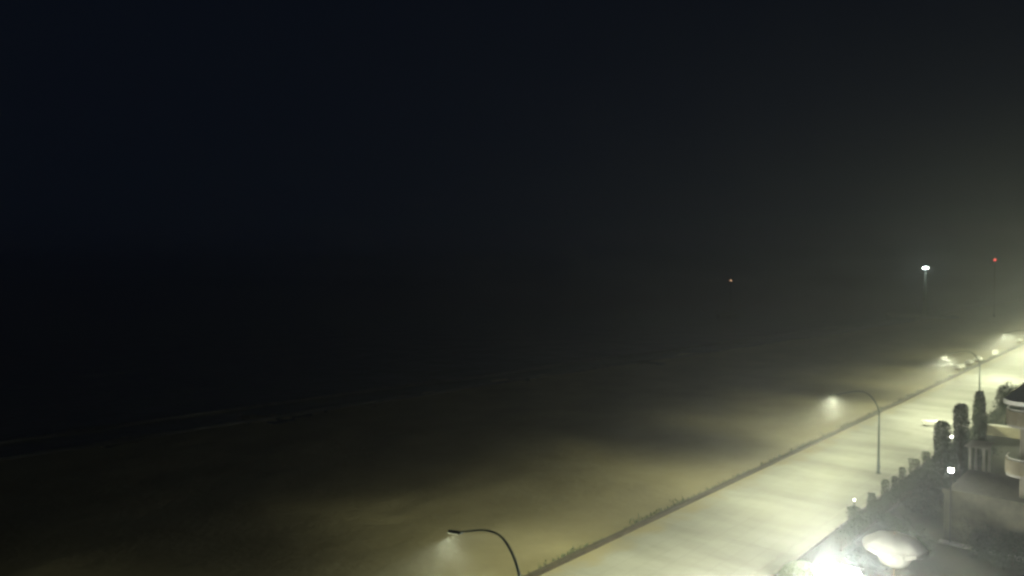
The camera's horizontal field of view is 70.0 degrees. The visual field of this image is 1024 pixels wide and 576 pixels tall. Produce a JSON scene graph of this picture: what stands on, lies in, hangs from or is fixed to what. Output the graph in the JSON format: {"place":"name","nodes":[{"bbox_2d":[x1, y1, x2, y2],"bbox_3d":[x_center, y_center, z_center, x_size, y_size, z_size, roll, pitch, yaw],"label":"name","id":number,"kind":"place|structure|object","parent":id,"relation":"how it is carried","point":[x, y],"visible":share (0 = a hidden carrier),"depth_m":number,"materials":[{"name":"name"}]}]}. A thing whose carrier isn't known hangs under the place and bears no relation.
{"place":"outdoors","nodes":[
{"label":"outdoors","id":0,"kind":"place"},
{"bbox_2d":[0,299,1023,575],"bbox_3d":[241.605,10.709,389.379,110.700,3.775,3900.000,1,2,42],"label":"beach","id":1,"kind":"structure","parent":0,"point":[534,473],"depth_m":72.39,"materials":[{"name":"beige sand"}]},
{"bbox_2d":[522,349,1008,575],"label":"beach grass","id":2,"kind":"structure","parent":1,"relation":"on","point":[544,564],"depth_m":67.36,"materials":[{"name":"green plant"}]},
{"bbox_2d":[953,363,964,370],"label":"rowing boat","id":3,"kind":"object","parent":1,"relation":"on","point":[959,367],"visible":1,"depth_m":136.93,"materials":[{"name":"white paint"}]},
{"bbox_2d":[991,278,997,315],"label":"beacon mast","id":4,"kind":"object","parent":1,"relation":"on","point":[994,279],"visible":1,"depth_m":300.06,"materials":[{"name":"grey metal"}]},
{"bbox_2d":[1015,338,1022,342],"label":"rowing boat","id":5,"kind":"object","parent":1,"relation":"on","point":[1019,340],"visible":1,"depth_m":187.66,"materials":[{"name":"white paint"}]},
{"bbox_2d":[0,273,1023,457],"bbox_3d":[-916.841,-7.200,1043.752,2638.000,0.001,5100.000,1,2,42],"label":"sea","id":6,"kind":"structure","parent":0,"point":[82,351],"depth_m":247.50,"materials":[{"name":"black liquid"}]},
{"bbox_2d":[0,302,987,443],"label":"breaking wave","id":7,"kind":"object","parent":6,"relation":"on","point":[88,430],"visible":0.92,"depth_m":114.72,"materials":[{"name":"liquid"}]},
{"bbox_2d":[0,302,1004,460],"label":"surf","id":8,"kind":"structure","parent":6,"relation":"on","point":[150,436],"depth_m":105.27,"materials":[{"name":"liquid"}]},
{"bbox_2d":[716,280,739,316],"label":"sailing boat","id":9,"kind":"object","parent":6,"relation":"on","point":[728,313],"visible":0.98,"depth_m":310.94,"materials":[{"name":"grey metal"}]},
{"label":"breakwater","id":10,"kind":"object","parent":6,"relation":"in","visible":0},
{"bbox_2d":[921,267,927,315],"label":"harbour light","id":11,"kind":"object","parent":10,"relation":"on","point":[924,310],"visible":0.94,"depth_m":299.60,"materials":[{"name":"grey metal"}]},
{"bbox_2d":[0,0,1023,274],"label":"sky","id":12,"kind":"structure","parent":0,"point":[138,137],"materials":[{"name":"black"}]},
{"bbox_2d":[540,345,1023,575],"bbox_3d":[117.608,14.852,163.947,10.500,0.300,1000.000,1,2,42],"label":"promenade","id":13,"kind":"structure","parent":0,"point":[754,517],"depth_m":59.72,"materials":[{"name":"beige concrete"}]},
{"bbox_2d":[448,529,520,575],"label":"street lamp","id":14,"kind":"object","parent":13,"relation":"on","point":[456,532],"visible":1,"depth_m":31.86,"materials":[{"name":"metal"}]},
{"bbox_2d":[524,343,1023,575],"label":"wall","id":15,"kind":"structure","parent":13,"relation":"on","point":[583,551],"depth_m":61.34,"materials":[{"name":"concrete"}]},
{"bbox_2d":[559,346,1023,575],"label":"expansion joint","id":16,"kind":"object","parent":13,"relation":"on","point":[803,500],"visible":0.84,"depth_m":62.39,"materials":[{"name":"concrete"}]},
{"bbox_2d":[829,391,880,473],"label":"street lamp","id":17,"kind":"object","parent":13,"relation":"on","point":[878,461],"visible":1,"depth_m":67.86,"materials":[{"name":"metal"}]},
{"bbox_2d":[749,381,1023,575],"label":"drain channel","id":18,"kind":"object","parent":13,"relation":"on","point":[770,561],"depth_m":55.41,"materials":[{"name":"concrete"}]},
{"bbox_2d":[921,420,941,423],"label":"bench","id":19,"kind":"object","parent":13,"relation":"on","point":[925,421],"visible":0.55,"depth_m":89.39,"materials":[{"name":"white paint"}]},
{"bbox_2d":[943,351,980,390],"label":"street lamp","id":20,"kind":"object","parent":13,"relation":"on","point":[977,359],"visible":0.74,"depth_m":101.74,"materials":[{"name":"metal"}]},
{"bbox_2d":[783,409,1023,575],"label":"garden lawn","id":21,"kind":"structure","parent":0,"point":[948,560],"depth_m":49.38,"materials":[{"name":"green plant"}]},
{"bbox_2d":[777,559,815,575],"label":"dome shrub","id":22,"kind":"object","parent":21,"relation":"on","point":[802,567],"visible":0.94,"depth_m":43.42,"materials":[{"name":"green plant"}]},
{"bbox_2d":[815,563,860,575],"bbox_3d":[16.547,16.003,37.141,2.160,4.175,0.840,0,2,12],"label":"parasol","id":23,"kind":"object","parent":21,"relation":"on","point":[837,569],"visible":1,"depth_m":36.89,"materials":[{"name":"white fabric"}]},
{"bbox_2d":[845,505,861,529],"bbox_3d":[25.054,16.871,53.553,1.229,1.859,1.187,-1,2,-38],"label":"columnar shrub","id":24,"kind":"object","parent":21,"relation":"on","point":[853,507],"visible":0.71,"depth_m":53.51,"materials":[{"name":"green plant"}]},
{"bbox_2d":[843,538,887,572],"bbox_3d":[22.720,17.219,47.045,2.535,1.524,3.154,0,2,0],"label":"garden bush","id":25,"kind":"object","parent":21,"relation":"on","point":[863,558],"visible":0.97,"depth_m":46.64,"materials":[{"name":"green plant"}]},
{"bbox_2d":[866,492,877,514],"bbox_3d":[27.844,16.757,56.606,0.849,1.926,0.798,-1,2,-40],"label":"columnar shrub","id":26,"kind":"object","parent":21,"relation":"on","point":[873,496],"visible":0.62,"depth_m":56.54,"materials":[{"name":"green plant"}]},
{"bbox_2d":[880,479,890,502],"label":"columnar shrub","id":27,"kind":"object","parent":21,"relation":"on","point":[883,482],"visible":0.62,"depth_m":59.08,"materials":[{"name":"green plant"}]},
{"bbox_2d":[890,476,898,496],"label":"columnar shrub","id":28,"kind":"object","parent":21,"relation":"on","point":[895,482],"visible":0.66,"depth_m":61.03,"materials":[{"name":"green plant"}]},
{"bbox_2d":[862,530,927,575],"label":"parasol","id":29,"kind":"object","parent":21,"relation":"on","point":[895,550],"visible":1,"depth_m":42.13,"materials":[{"name":"fabric"}]},
{"bbox_2d":[871,508,926,534],"bbox_3d":[27.856,17.087,53.389,2.198,1.456,4.165,-1,2,-20],"label":"garden bush","id":30,"kind":"object","parent":21,"relation":"on","point":[890,520],"visible":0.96,"depth_m":53.04,"materials":[{"name":"green plant"}]},
{"bbox_2d":[898,467,905,490],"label":"columnar shrub","id":31,"kind":"object","parent":21,"relation":"on","point":[902,471],"visible":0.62,"depth_m":62.66,"materials":[{"name":"green plant"}]},
{"bbox_2d":[907,458,921,479],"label":"columnar shrub","id":32,"kind":"object","parent":21,"relation":"on","point":[913,464],"visible":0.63,"depth_m":65.49,"materials":[{"name":"green plant"}]},
{"bbox_2d":[894,524,937,558],"bbox_3d":[26.909,17.016,49.147,2.958,1.819,2.986,0,2,0],"label":"garden bush","id":33,"kind":"object","parent":21,"relation":"on","point":[922,540],"visible":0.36,"depth_m":49.15,"materials":[{"name":"green plant"}]},
{"bbox_2d":[909,470,937,496],"bbox_3d":[34.941,16.596,62.070,2.911,1.981,2.708,0,2,0],"label":"garden bush","id":34,"kind":"object","parent":21,"relation":"on","point":[927,483],"visible":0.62,"depth_m":61.82,"materials":[{"name":"green plant"}]},
{"bbox_2d":[834,404,1014,551],"bbox_3d":[50.621,16.195,80.191,1.258,1.712,84.104,1,2,42],"label":"hedge","id":35,"kind":"object","parent":21,"relation":"on","point":[884,503],"visible":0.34,"depth_m":56.30,"materials":[{"name":"green plant"}]},
{"bbox_2d":[921,451,931,471],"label":"columnar shrub","id":36,"kind":"object","parent":21,"relation":"on","point":[924,455],"visible":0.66,"depth_m":68.57,"materials":[{"name":"green plant"}]},
{"bbox_2d":[930,420,951,505],"bbox_3d":[34.561,14.152,58.839,1.578,7.036,1.584,1,2,34],"label":"cypress tree","id":37,"kind":"object","parent":21,"relation":"on","point":[941,468],"visible":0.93,"depth_m":58.61,"materials":[{"name":"green plant"}]},
{"bbox_2d":[949,467,953,542],"bbox_3d":[30.341,15.051,50.590,0.320,5.372,0.312,0,2,0],"label":"garden lantern","id":38,"kind":"object","parent":21,"relation":"on","point":[950,470],"visible":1,"depth_m":50.55,"materials":[{"name":"grey metal"}]},
{"bbox_2d":[951,403,969,482],"bbox_3d":[39.182,13.777,63.816,1.617,7.524,1.529,0,2,0],"label":"cypress tree","id":39,"kind":"object","parent":21,"relation":"on","point":[959,448],"visible":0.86,"depth_m":63.60,"materials":[{"name":"green plant"}]},
{"bbox_2d":[944,455,981,473],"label":"garden bush","id":40,"kind":"object","parent":21,"relation":"on","point":[972,462],"visible":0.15,"depth_m":67.50,"materials":[{"name":"green plant"}]},
{"bbox_2d":[952,518,996,559],"bbox_3d":[30.680,16.601,48.332,2.580,2.692,1.934,0,2,0],"label":"bush","id":41,"kind":"object","parent":21,"relation":"on","point":[973,543],"visible":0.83,"depth_m":48.22,"materials":[{"name":"green plant"}]},
{"bbox_2d":[971,390,988,468],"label":"cypress tree","id":42,"kind":"object","parent":21,"relation":"on","point":[979,405],"visible":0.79,"depth_m":69.50,"materials":[{"name":"green plant"}]},
{"bbox_2d":[965,439,994,471],"bbox_3d":[38.569,15.152,60.308,1.650,4.660,3.200,1,2,42],"label":"pergola","id":43,"kind":"object","parent":21,"relation":"on","point":[979,444],"visible":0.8,"depth_m":60.09,"materials":[{"name":"wood"}]},
{"bbox_2d":[938,469,1023,560],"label":"annex building","id":44,"kind":"structure","parent":21,"relation":"on","point":[990,498],"depth_m":50.27,"materials":[{"name":"paint"}]},
{"bbox_2d":[967,435,1001,456],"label":"garden bush","id":45,"kind":"object","parent":21,"relation":"on","point":[995,451],"visible":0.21,"depth_m":75.17,"materials":[{"name":"green plant"}]},
{"bbox_2d":[976,529,1023,570],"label":"bush","id":46,"kind":"object","parent":21,"relation":"on","point":[1004,550],"visible":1,"depth_m":46.74,"materials":[{"name":"green plant"}]},
{"bbox_2d":[985,423,1019,438],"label":"garden wall","id":47,"kind":"structure","parent":21,"relation":"on","point":[1001,430],"depth_m":82.99,"materials":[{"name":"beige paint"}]},
{"bbox_2d":[989,381,1023,424],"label":"broadleaf tree","id":48,"kind":"object","parent":21,"relation":"on","point":[1005,393],"visible":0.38,"depth_m":80.94,"materials":[{"name":"green plant"}]},
{"bbox_2d":[1003,384,1023,498],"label":"hotel building","id":49,"kind":"structure","parent":21,"relation":"on","point":[1015,397],"depth_m":48.95,"materials":[{"name":"paint"}]},
{"bbox_2d":[964,359,973,365],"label":"rowing boat","id":50,"kind":"object","parent":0,"point":[968,362],"visible":1,"depth_m":143.30,"materials":[{"name":"white paint"}]},
{"bbox_2d":[974,356,981,362],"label":"rowing boat","id":51,"kind":"object","parent":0,"point":[979,358],"visible":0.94,"depth_m":148.57,"materials":[{"name":"white paint"}]},
{"label":"ground","id":52,"kind":"structure","parent":0,"visible":0},
{"bbox_2d":[768,406,998,575],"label":"kerb","id":53,"kind":"structure","parent":52,"relation":"on","point":[811,546],"depth_m":51.82,"materials":[{"name":"concrete"}]}
]}

